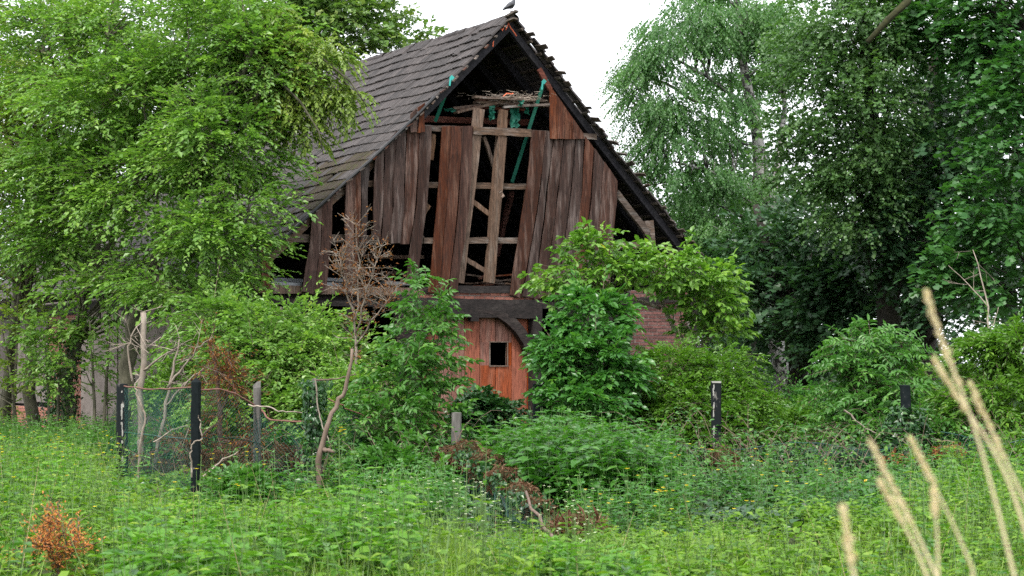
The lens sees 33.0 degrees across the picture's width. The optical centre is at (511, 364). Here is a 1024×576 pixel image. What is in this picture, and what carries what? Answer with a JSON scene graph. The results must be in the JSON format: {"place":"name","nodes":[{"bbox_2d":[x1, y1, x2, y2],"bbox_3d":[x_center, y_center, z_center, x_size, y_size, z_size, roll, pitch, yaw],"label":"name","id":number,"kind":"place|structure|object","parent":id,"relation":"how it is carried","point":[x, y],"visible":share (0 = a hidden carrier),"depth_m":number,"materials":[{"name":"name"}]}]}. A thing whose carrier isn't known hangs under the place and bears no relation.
{"place":"outdoors","nodes":[
{"label":"outdoors","id":0,"kind":"place"},
{"bbox_2d":[0,372,1023,575],"bbox_3d":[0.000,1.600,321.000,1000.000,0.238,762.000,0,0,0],"label":"ground","id":1,"kind":"structure","parent":0,"point":[45,571],"depth_m":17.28,"materials":[{"name":"plant"}]},
{"bbox_2d":[0,276,61,429],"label":"hornbeam sapling","id":2,"kind":"object","parent":1,"relation":"on","point":[13,391],"visible":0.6,"depth_m":33.94,"materials":[{"name":"green plant"}]},
{"bbox_2d":[1,491,105,575],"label":"shrub","id":3,"kind":"object","parent":1,"relation":"on","point":[48,542],"visible":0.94,"depth_m":12.54,"materials":[{"name":"plant"}]},
{"bbox_2d":[0,294,112,430],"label":"hornbeam sapling","id":4,"kind":"object","parent":1,"relation":"on","point":[46,382],"visible":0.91,"depth_m":32.55,"materials":[{"name":"green plant"}]},
{"bbox_2d":[0,0,121,300],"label":"tree","id":5,"kind":"object","parent":1,"relation":"on","point":[23,177],"visible":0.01,"depth_m":60.46,"materials":[{"name":"green plant"}]},
{"bbox_2d":[0,0,157,427],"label":"hornbeam tree","id":6,"kind":"object","parent":1,"relation":"on","point":[18,296],"visible":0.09,"depth_m":35.47,"materials":[{"name":"green plant"}]},
{"bbox_2d":[32,291,160,435],"bbox_3d":[-7.562,0.129,32.063,2.237,3.045,1.831,0,0,0],"label":"hornbeam sapling","id":7,"kind":"object","parent":1,"relation":"on","point":[107,374],"visible":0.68,"depth_m":31.98,"materials":[{"name":"green plant"}]},
{"bbox_2d":[1,0,201,299],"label":"tree","id":8,"kind":"object","parent":1,"relation":"on","point":[46,4],"depth_m":63.88,"materials":[{"name":"green plant"}]},
{"bbox_2d":[0,0,207,431],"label":"hornbeam tree","id":9,"kind":"object","parent":1,"relation":"on","point":[35,246],"visible":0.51,"depth_m":32.81,"materials":[{"name":"green plant"}]},
{"bbox_2d":[116,383,127,477],"bbox_3d":[-5.326,0.996,23.595,0.151,1.483,0.150,0,0,0],"label":"fence post","id":10,"kind":"object","parent":1,"relation":"on","point":[120,411],"visible":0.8,"depth_m":23.53,"materials":[{"name":"black paint"}]},
{"bbox_2d":[92,407,115,470],"bbox_3d":[-5.790,0.965,24.555,0.195,1.320,2.140,0,0,-29],"label":"wire net","id":11,"kind":"object","parent":10,"relation":"attached to","point":[113,428],"visible":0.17,"depth_m":24.15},
{"bbox_2d":[124,385,190,489],"bbox_3d":[-4.605,0.912,22.401,0.072,1.287,2.819,0,0,-30],"label":"wire net","id":12,"kind":"object","parent":10,"relation":"attached to","point":[165,389],"visible":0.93,"depth_m":22.31,"materials":[{"name":"metal"}]},
{"bbox_2d":[134,378,145,484],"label":"bare vine","id":13,"kind":"object","parent":1,"relation":"on","point":[140,443],"visible":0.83,"depth_m":22.50,"materials":[{"name":"brown wood"}]},
{"bbox_2d":[0,0,293,437],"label":"hornbeam tree","id":14,"kind":"object","parent":1,"relation":"on","point":[89,279],"visible":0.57,"depth_m":31.10,"materials":[{"name":"green plant"}]},
{"bbox_2d":[107,306,198,452],"bbox_3d":[-5.140,0.382,25.257,1.558,2.566,0.793,0,0,33],"label":"dead snag","id":15,"kind":"object","parent":1,"relation":"on","point":[144,367],"visible":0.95,"depth_m":25.45,"materials":[{"name":"grey wood"}]},
{"bbox_2d":[128,350,206,429],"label":"shrub","id":16,"kind":"object","parent":1,"relation":"on","point":[151,382],"visible":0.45,"depth_m":27.76,"materials":[{"name":"green plant"}]},
{"bbox_2d":[128,409,237,463],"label":"shrub","id":17,"kind":"object","parent":1,"relation":"on","point":[151,444],"visible":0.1,"depth_m":26.00,"materials":[{"name":"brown plant"}]},
{"bbox_2d":[153,313,226,469],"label":"dead branches","id":18,"kind":"object","parent":1,"relation":"on","point":[172,379],"visible":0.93,"depth_m":24.16,"materials":[{"name":"brown wood"}]},
{"bbox_2d":[190,378,200,492],"bbox_3d":[-3.879,0.959,21.200,0.121,1.615,0.110,0,0,0],"label":"fence post","id":19,"kind":"object","parent":1,"relation":"on","point":[195,411],"visible":0.77,"depth_m":21.14,"materials":[{"name":"wood"}]},
{"bbox_2d":[189,415,202,477],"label":"bare vine","id":20,"kind":"object","parent":19,"relation":"attached to","point":[191,448],"visible":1,"depth_m":21.00,"materials":[{"name":"plant"}]},
{"bbox_2d":[200,388,260,489],"bbox_3d":[-3.584,0.924,21.797,0.118,1.263,1.346,0,0,25],"label":"wire net","id":21,"kind":"object","parent":19,"relation":"attached to","point":[230,392],"visible":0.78,"depth_m":21.78,"materials":[{"name":"metal"}]},
{"bbox_2d":[142,312,275,468],"bbox_3d":[-4.274,0.447,24.383,1.934,2.409,1.360,0,0,0],"label":"dead conifer","id":22,"kind":"object","parent":1,"relation":"on","point":[217,379],"visible":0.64,"depth_m":24.31,"materials":[{"name":"brown plant"}]},
{"bbox_2d":[111,0,310,179],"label":"tree","id":23,"kind":"object","parent":1,"relation":"on","point":[174,32],"depth_m":62.67,"materials":[{"name":"green plant"}]},
{"bbox_2d":[128,436,307,482],"bbox_3d":[-4.369,1.357,24.011,3.626,0.848,1.289,0,0,35],"label":"dead brush","id":24,"kind":"object","parent":1,"relation":"on","point":[282,448],"visible":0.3,"depth_m":23.38,"materials":[{"name":"plant"}]},
{"bbox_2d":[83,0,380,435],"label":"hornbeam tree","id":25,"kind":"object","parent":1,"relation":"on","point":[268,49],"visible":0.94,"depth_m":29.81,"materials":[{"name":"green plant"}]},
{"bbox_2d":[192,460,293,510],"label":"laurel bush","id":26,"kind":"object","parent":1,"relation":"on","point":[246,476],"visible":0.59,"depth_m":19.25,"materials":[{"name":"green plant"}]},
{"bbox_2d":[253,381,260,462],"bbox_3d":[-3.303,0.986,22.400,0.101,1.551,0.091,0,0,0],"label":"fence post","id":27,"kind":"object","parent":1,"relation":"on","point":[257,394],"visible":0.62,"depth_m":22.35,"materials":[{"name":"wood"}]},
{"bbox_2d":[217,427,310,465],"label":"shrub","id":28,"kind":"object","parent":1,"relation":"on","point":[283,439],"visible":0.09,"depth_m":24.75,"materials":[{"name":"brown plant"}]},
{"bbox_2d":[146,254,433,457],"bbox_3d":[-3.558,0.060,26.994,4.833,3.756,4.567,0,0,0],"label":"hornbeam shrub","id":29,"kind":"object","parent":1,"relation":"on","point":[304,340],"visible":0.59,"depth_m":26.61,"materials":[{"name":"green plant"}]},
{"bbox_2d":[293,376,334,492],"bbox_3d":[-2.449,1.014,21.394,0.516,1.760,0.490,0,0,0],"label":"ivy-covered post","id":30,"kind":"object","parent":1,"relation":"on","point":[315,426],"visible":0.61,"depth_m":21.33,"materials":[{"name":"plant"}]},
{"bbox_2d":[249,409,311,487],"bbox_3d":[-2.876,1.072,21.900,0.210,1.026,1.335,0,0,-43],"label":"wire net","id":31,"kind":"object","parent":30,"relation":"attached to","point":[285,421],"visible":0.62,"depth_m":22.02,"materials":[{"name":"metal"}]},
{"bbox_2d":[320,398,379,482],"bbox_3d":[-2.087,0.902,21.947,0.257,1.300,1.312,0,0,30],"label":"wire net","id":32,"kind":"object","parent":30,"relation":"attached to","point":[343,407],"visible":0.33,"depth_m":21.82,"materials":[{"name":"metal"}]},
{"bbox_2d":[315,349,352,493],"bbox_3d":[-2.066,0.748,20.463,0.332,1.881,0.459,0,0,40],"label":"leaning trunk","id":33,"kind":"object","parent":1,"relation":"on","point":[322,448],"visible":0.93,"depth_m":20.40,"materials":[{"name":"brown plant"}]},
{"bbox_2d":[334,427,345,515],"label":"flower stalk","id":34,"kind":"object","parent":1,"relation":"on","point":[339,469],"visible":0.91,"depth_m":16.20,"materials":[{"name":"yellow plant"}]},
{"bbox_2d":[244,0,449,68],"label":"maple tree","id":35,"kind":"object","parent":1,"relation":"on","point":[387,36],"visible":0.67,"depth_m":54.70,"materials":[{"name":"green plant"}]},
{"bbox_2d":[0,10,703,441],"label":"barn","id":36,"kind":"structure","parent":1,"relation":"on","point":[444,196],"depth_m":36.36,"materials":[{"name":"wood"}]},
{"bbox_2d":[434,75,454,121],"bbox_3d":[-1.343,-5.466,35.335,0.232,0.936,0.677,0,0,-31],"label":"lashing strap","id":37,"kind":"object","parent":36,"relation":"hanging from","point":[451,77],"visible":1,"depth_m":35.45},
{"bbox_2d":[424,317,527,434],"bbox_3d":[-0.713,0.142,35.662,3.201,2.815,0.086,0,0,-33],"label":"door","id":38,"kind":"structure","parent":36,"relation":"in","point":[511,381],"depth_m":35.80,"materials":[{"name":"wood"}]},
{"bbox_2d":[470,106,524,111],"bbox_3d":[-0.287,-5.380,36.329,1.376,0.124,0.140,0,0,-39],"label":"loose board","id":39,"kind":"object","parent":36,"relation":"on","point":[508,109],"visible":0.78,"depth_m":36.25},
{"bbox_2d":[453,100,504,113],"bbox_3d":[-0.673,-5.353,35.849,1.208,0.398,0.168,0,0,-36],"label":"loose board","id":40,"kind":"object","parent":39,"relation":"on","point":[481,106],"visible":0.98,"depth_m":35.78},
{"bbox_2d":[473,101,548,107],"bbox_3d":[0.000,-5.482,36.347,1.871,0.127,0.157,0,0,-35],"label":"loose board","id":41,"kind":"object","parent":40,"relation":"on","point":[487,102],"visible":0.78,"depth_m":36.14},
{"bbox_2d":[472,95,545,102],"bbox_3d":[-0.054,-5.556,36.137,1.870,0.143,0.143,0,0,-38],"label":"loose board","id":42,"kind":"object","parent":41,"relation":"on","point":[495,98],"visible":0.98,"depth_m":35.97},
{"bbox_2d":[468,90,554,106],"bbox_3d":[-0.119,-5.592,36.271,2.127,0.327,1.363,0,0,0],"label":"twig pile","id":43,"kind":"object","parent":39,"relation":"on","point":[509,96],"visible":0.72,"depth_m":36.20,"materials":[{"name":"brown wood"}]},
{"bbox_2d":[502,103,549,108],"bbox_3d":[0.299,-5.433,36.260,1.067,0.171,0.124,0,0,-23],"label":"loose board","id":44,"kind":"object","parent":36,"relation":"on","point":[526,105],"visible":1,"depth_m":36.20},
{"bbox_2d":[510,108,519,127],"bbox_3d":[0.050,-5.200,36.238,0.242,0.496,0.096,0,0,-34],"label":"net rag","id":45,"kind":"object","parent":44,"relation":"hanging from","point":[515,117],"visible":1,"depth_m":36.25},
{"bbox_2d":[511,79,546,182],"bbox_3d":[0.348,-4.960,36.440,0.822,2.208,0.258,0,0,13],"label":"lashing strap","id":46,"kind":"object","parent":36,"relation":"hanging from","point":[544,81],"visible":0.9,"depth_m":36.55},
{"bbox_2d":[287,339,435,472],"bbox_3d":[-2.001,0.731,23.809,2.001,2.202,2.543,0,0,-25],"label":"hazel bush","id":47,"kind":"object","parent":1,"relation":"on","point":[339,388],"visible":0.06,"depth_m":23.94,"materials":[{"name":"green plant"}]},
{"bbox_2d":[319,206,406,373],"bbox_3d":[-2.111,-0.370,24.699,1.252,3.883,0.801,0,0,13],"label":"dead shrub","id":48,"kind":"object","parent":1,"relation":"on","point":[353,289],"visible":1,"depth_m":24.72,"materials":[{"name":"brown plant"}]},
{"bbox_2d":[330,417,462,502],"bbox_3d":[-1.304,1.332,19.746,1.555,1.463,2.440,0,0,0],"label":"ivy shrub","id":49,"kind":"object","parent":1,"relation":"on","point":[374,450],"visible":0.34,"depth_m":19.82,"materials":[{"name":"green plant"}]},
{"bbox_2d":[326,258,484,491],"bbox_3d":[-1.348,0.389,21.946,2.119,3.626,4.573,0,0,0],"label":"elder shrub","id":50,"kind":"object","parent":1,"relation":"on","point":[424,399],"visible":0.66,"depth_m":22.63,"materials":[{"name":"green plant"}]},
{"bbox_2d":[0,416,830,544],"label":"yellow flowers","id":51,"kind":"object","parent":1,"relation":"on","point":[627,502],"visible":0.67,"depth_m":17.25,"materials":[{"name":"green plant"}]},
{"bbox_2d":[451,412,460,443],"bbox_3d":[-0.710,1.147,22.000,0.132,1.088,0.122,0,0,0],"label":"fence post","id":52,"kind":"object","parent":1,"relation":"on","point":[456,420],"visible":0.33,"depth_m":21.94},
{"bbox_2d":[430,443,494,498],"bbox_3d":[-0.675,1.366,20.399,1.273,0.830,1.847,0,0,20],"label":"ivy mound","id":53,"kind":"object","parent":1,"relation":"on","point":[464,476],"visible":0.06,"depth_m":20.07,"materials":[{"name":"green plant"}]},
{"bbox_2d":[357,476,595,575],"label":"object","id":54,"kind":"object","parent":1,"relation":"on","point":[482,521],"visible":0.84,"depth_m":11.99,"materials":[{"name":"green plant"}]},
{"bbox_2d":[443,372,534,445],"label":"ivy bush","id":55,"kind":"object","parent":1,"relation":"on","point":[487,402],"visible":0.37,"depth_m":24.65,"materials":[{"name":"green plant"}]},
{"bbox_2d":[433,438,557,523],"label":"dead leaf bank","id":56,"kind":"structure","parent":1,"relation":"on","point":[519,485],"depth_m":18.68,"materials":[{"name":"plant"}]},
{"bbox_2d":[458,459,545,528],"bbox_3d":[-0.167,1.346,17.997,0.321,0.530,4.103,0,0,-11],"label":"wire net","id":57,"kind":"object","parent":56,"relation":"on","point":[504,505],"visible":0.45,"depth_m":16.96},
{"bbox_2d":[450,448,555,514],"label":"ivy","id":58,"kind":"object","parent":56,"relation":"on","point":[518,498],"visible":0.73,"depth_m":18.37,"materials":[{"name":"green plant"}]},
{"bbox_2d":[0,435,1023,575],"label":"nettle patches","id":59,"kind":"object","parent":1,"relation":"on","point":[146,564],"visible":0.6,"depth_m":11.14,"materials":[{"name":"green plant"}]},
{"bbox_2d":[0,422,1023,575],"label":"weed herbs","id":60,"kind":"object","parent":1,"relation":"on","point":[299,520],"visible":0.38,"depth_m":12.64,"materials":[{"name":"green plant"}]},
{"bbox_2d":[0,420,1023,575],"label":"yellowish weeds","id":61,"kind":"object","parent":1,"relation":"on","point":[529,563],"visible":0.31,"depth_m":12.61,"materials":[{"name":"green plant"}]},
{"bbox_2d":[0,428,1023,575],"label":"feathery weeds","id":62,"kind":"object","parent":1,"relation":"on","point":[805,545],"visible":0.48,"depth_m":14.46,"materials":[{"name":"green plant"}]},
{"bbox_2d":[0,428,1023,575],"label":"dark weeds","id":63,"kind":"object","parent":1,"relation":"on","point":[132,572],"visible":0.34,"depth_m":12.03,"materials":[{"name":"green plant"}]},
{"bbox_2d":[0,445,1023,575],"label":"ground cover","id":64,"kind":"object","parent":1,"relation":"on","point":[796,529],"visible":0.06,"depth_m":15.25,"materials":[{"name":"green plant"}]},
{"bbox_2d":[0,402,1023,463],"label":"rough weeds","id":65,"kind":"object","parent":1,"relation":"on","point":[88,427],"visible":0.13,"depth_m":28.25,"materials":[{"name":"green plant"}]},
{"bbox_2d":[0,436,1023,575],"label":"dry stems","id":66,"kind":"object","parent":1,"relation":"on","point":[376,515],"visible":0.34,"depth_m":13.21,"materials":[{"name":"plant"}]},
{"bbox_2d":[532,384,543,422],"bbox_3d":[0.407,1.043,26.800,0.178,1.507,0.169,0,0,0],"label":"fence post","id":67,"kind":"object","parent":1,"relation":"on","point":[535,409],"visible":0.18,"depth_m":26.72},
{"bbox_2d":[113,427,966,536],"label":"shade herbs","id":68,"kind":"object","parent":1,"relation":"on","point":[749,482],"visible":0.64,"depth_m":18.48,"materials":[{"name":"green plant"}]},
{"bbox_2d":[525,490,555,547],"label":"fallen branch","id":69,"kind":"object","parent":1,"relation":"on","point":[535,512],"visible":0.5,"depth_m":15.76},
{"bbox_2d":[73,402,1023,487],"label":"tangled shoots","id":70,"kind":"object","parent":1,"relation":"on","point":[751,430],"visible":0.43,"depth_m":23.22,"materials":[{"name":"green plant"}]},
{"bbox_2d":[882,442,966,465],"bbox_3d":[5.499,1.199,23.103,1.221,0.341,0.402,0,0,-14],"label":"dead brush","id":71,"kind":"object","parent":70,"relation":"on","point":[935,451],"visible":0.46,"depth_m":23.08,"materials":[{"name":"brown plant"}]},
{"bbox_2d":[538,503,613,543],"bbox_3d":[0.543,1.469,15.540,0.789,0.458,0.600,0,0,-30],"label":"dead brush","id":72,"kind":"object","parent":1,"relation":"on","point":[557,520],"visible":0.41,"depth_m":15.46,"materials":[{"name":"plant"}]},
{"bbox_2d":[470,405,690,513],"bbox_3d":[0.872,1.068,20.882,2.908,1.249,5.784,0,0,0],"label":"nettle bed","id":73,"kind":"object","parent":1,"relation":"on","point":[529,450],"visible":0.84,"depth_m":18.95,"materials":[{"name":"green plant"}]},
{"bbox_2d":[518,263,673,432],"bbox_3d":[1.238,0.068,25.956,2.315,3.272,2.834,0,0,0],"label":"dogwood bush","id":74,"kind":"object","parent":1,"relation":"on","point":[576,378],"visible":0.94,"depth_m":25.55,"materials":[{"name":"green plant"}]},
{"bbox_2d":[515,216,762,365],"bbox_3d":[2.127,-0.409,29.112,4.177,4.147,2.275,0,0,0],"label":"walnut sapling","id":75,"kind":"object","parent":1,"relation":"on","point":[678,281],"visible":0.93,"depth_m":28.76,"materials":[{"name":"plant"}]},
{"bbox_2d":[336,459,952,542],"bbox_3d":[1.907,1.502,20.312,8.871,0.475,9.554,0,0,0],"label":"ivy carpet","id":76,"kind":"object","parent":1,"relation":"on","point":[740,509],"visible":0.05,"depth_m":17.79,"materials":[{"name":"green plant"}]},
{"bbox_2d":[592,0,820,406],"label":"birch tree","id":77,"kind":"object","parent":1,"relation":"on","point":[724,43],"visible":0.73,"depth_m":47.95,"materials":[{"name":"green plant"}]},
{"bbox_2d":[674,443,740,490],"bbox_3d":[2.302,1.427,22.341,1.470,0.788,2.091,0,0,0],"label":"bramble mound","id":78,"kind":"object","parent":1,"relation":"on","point":[700,458],"visible":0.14,"depth_m":22.77,"materials":[{"name":"green plant"}]},
{"bbox_2d":[624,317,797,456],"bbox_3d":[2.934,0.528,26.498,2.955,2.599,3.284,0,0,0],"label":"privet bush","id":79,"kind":"object","parent":1,"relation":"on","point":[692,384],"visible":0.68,"depth_m":26.14,"materials":[{"name":"green plant"}]},
{"bbox_2d":[711,381,721,449],"bbox_3d":[2.900,0.997,24.595,0.434,1.526,0.434,0,0,0],"label":"fence post","id":80,"kind":"object","parent":1,"relation":"on","point":[716,400],"visible":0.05,"depth_m":24.53,"materials":[{"name":"black paint"}]},
{"bbox_2d":[703,445,742,480],"bbox_3d":[2.763,1.375,22.616,0.579,0.726,0.827,0,0,0],"label":"dead brush","id":81,"kind":"object","parent":1,"relation":"on","point":[716,455],"visible":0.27,"depth_m":22.71,"materials":[{"name":"plant"}]},
{"bbox_2d":[642,153,812,376],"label":"tree","id":82,"kind":"object","parent":1,"relation":"on","point":[750,171],"depth_m":73.65,"materials":[{"name":"green plant"}]},
{"bbox_2d":[656,65,866,387],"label":"tree","id":83,"kind":"object","parent":1,"relation":"on","point":[754,176],"visible":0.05,"depth_m":63.71,"materials":[{"name":"green plant"}]},
{"bbox_2d":[741,381,835,451],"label":"shrub","id":84,"kind":"object","parent":1,"relation":"on","point":[800,421],"visible":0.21,"depth_m":28.41,"materials":[{"name":"green plant"}]},
{"bbox_2d":[769,365,849,430],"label":"shrub","id":85,"kind":"object","parent":1,"relation":"on","point":[792,393],"visible":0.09,"depth_m":32.69,"materials":[{"name":"green plant"}]},
{"bbox_2d":[732,442,893,468],"bbox_3d":[4.140,1.309,23.810,2.242,0.495,0.490,0,0,14],"label":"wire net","id":86,"kind":"object","parent":1,"relation":"on","point":[822,452],"visible":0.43,"depth_m":23.68,"materials":[{"name":"metal"}]},
{"bbox_2d":[737,405,938,491],"bbox_3d":[4.394,1.190,23.344,3.165,1.265,2.456,0,0,0],"label":"bramble mound","id":87,"kind":"object","parent":1,"relation":"on","point":[909,422],"visible":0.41,"depth_m":23.98,"materials":[{"name":"green plant"}]},
{"bbox_2d":[695,185,990,401],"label":"maple tree","id":88,"kind":"object","parent":1,"relation":"on","point":[823,293],"visible":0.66,"depth_m":43.05,"materials":[{"name":"green plant"}]},
{"bbox_2d":[838,502,856,575],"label":"dry grass","id":89,"kind":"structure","parent":1,"relation":"on","point":[848,547],"depth_m":2.05,"materials":[{"name":"plant"}]},
{"bbox_2d":[738,0,962,416],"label":"poplar tree","id":90,"kind":"object","parent":1,"relation":"on","point":[849,80],"visible":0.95,"depth_m":38.63,"materials":[{"name":"green plant"}]},
{"bbox_2d":[701,345,1022,415],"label":"hedge","id":91,"kind":"object","parent":1,"relation":"on","point":[833,379],"visible":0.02,"depth_m":50.47,"materials":[{"name":"green plant"}]},
{"bbox_2d":[788,313,950,453],"bbox_3d":[5.551,0.468,26.530,2.576,2.552,2.954,0,0,0],"label":"ash sapling","id":92,"kind":"object","parent":1,"relation":"on","point":[879,393],"visible":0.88,"depth_m":26.38,"materials":[{"name":"green plant"}]},
{"bbox_2d":[867,437,937,575],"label":"dry grass","id":93,"kind":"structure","parent":1,"relation":"on","point":[899,500],"depth_m":2.30,"materials":[{"name":"plant"}]},
{"bbox_2d":[877,478,927,575],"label":"dry grass","id":94,"kind":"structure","parent":1,"relation":"on","point":[888,498],"depth_m":2.45,"materials":[{"name":"plant"}]},
{"bbox_2d":[900,385,911,414],"bbox_3d":[5.583,1.029,24.400,0.199,1.496,0.127,0,0,0],"label":"fence post","id":95,"kind":"object","parent":1,"relation":"on","point":[905,396],"visible":0.31,"depth_m":24.34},
{"bbox_2d":[793,66,1021,385],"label":"tree","id":96,"kind":"object","parent":1,"relation":"on","point":[949,329],"visible":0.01,"depth_m":70.56,"materials":[{"name":"green plant"}]},
{"bbox_2d":[816,18,1023,389],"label":"maple tree","id":97,"kind":"object","parent":1,"relation":"on","point":[905,250],"visible":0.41,"depth_m":39.51,"materials":[{"name":"green plant"}]},
{"bbox_2d":[867,379,990,472],"bbox_3d":[6.248,1.045,25.408,2.149,1.831,2.160,0,0,0],"label":"shrub","id":98,"kind":"object","parent":1,"relation":"on","point":[937,420],"visible":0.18,"depth_m":24.96,"materials":[{"name":"green plant"}]},
{"bbox_2d":[908,435,973,575],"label":"dry grass","id":99,"kind":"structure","parent":1,"relation":"on","point":[923,464],"depth_m":2.40,"materials":[{"name":"plant"}]},
{"bbox_2d":[863,0,1023,337],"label":"maple tree","id":100,"kind":"object","parent":1,"relation":"on","point":[992,92],"visible":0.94,"depth_m":35.98,"materials":[{"name":"green plant"}]},
{"bbox_2d":[906,351,1004,423],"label":"shrub","id":101,"kind":"object","parent":1,"relation":"on","point":[935,372],"visible":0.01,"depth_m":28.83,"materials":[{"name":"green plant"}]},
{"bbox_2d":[903,73,1023,401],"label":"tree","id":102,"kind":"object","parent":1,"relation":"on","point":[964,316],"visible":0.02,"depth_m":67.69,"materials":[{"name":"green plant"}]},
{"bbox_2d":[923,288,1015,575],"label":"dry grass","id":103,"kind":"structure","parent":1,"relation":"on","point":[944,349],"depth_m":2.35,"materials":[{"name":"plant"}]},
{"bbox_2d":[920,302,1023,476],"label":"spindle bush","id":104,"kind":"object","parent":1,"relation":"on","point":[1000,354],"visible":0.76,"depth_m":25.31,"materials":[{"name":"green plant"}]},
{"bbox_2d":[943,251,1002,388],"bbox_3d":[8.027,-0.183,29.978,1.502,3.636,0.606,0,0,-35],"label":"dead sapling","id":105,"kind":"object","parent":1,"relation":"on","point":[988,320],"visible":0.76,"depth_m":30.00,"materials":[{"name":"brown wood"}]},
{"bbox_2d":[932,354,1023,531],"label":"dry grass","id":106,"kind":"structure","parent":1,"relation":"on","point":[943,374],"depth_m":2.45,"materials":[{"name":"plant"}]},
{"bbox_2d":[941,431,1023,469],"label":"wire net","id":107,"kind":"object","parent":1,"relation":"on","point":[981,441],"visible":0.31,"depth_m":23.75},
{"bbox_2d":[968,381,1023,501],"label":"dry grass","id":108,"kind":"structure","parent":1,"relation":"on","point":[978,402],"depth_m":2.40,"materials":[{"name":"plant"}]},
{"bbox_2d":[0,0,1023,367],"label":"sky","id":109,"kind":"structure","parent":0,"point":[582,36],"materials":[{"name":"white"}]},
{"bbox_2d":[929,486,939,575],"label":"dry grass","id":110,"kind":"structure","parent":0,"point":[935,508],"depth_m":2.35,"materials":[{"name":"plant"}]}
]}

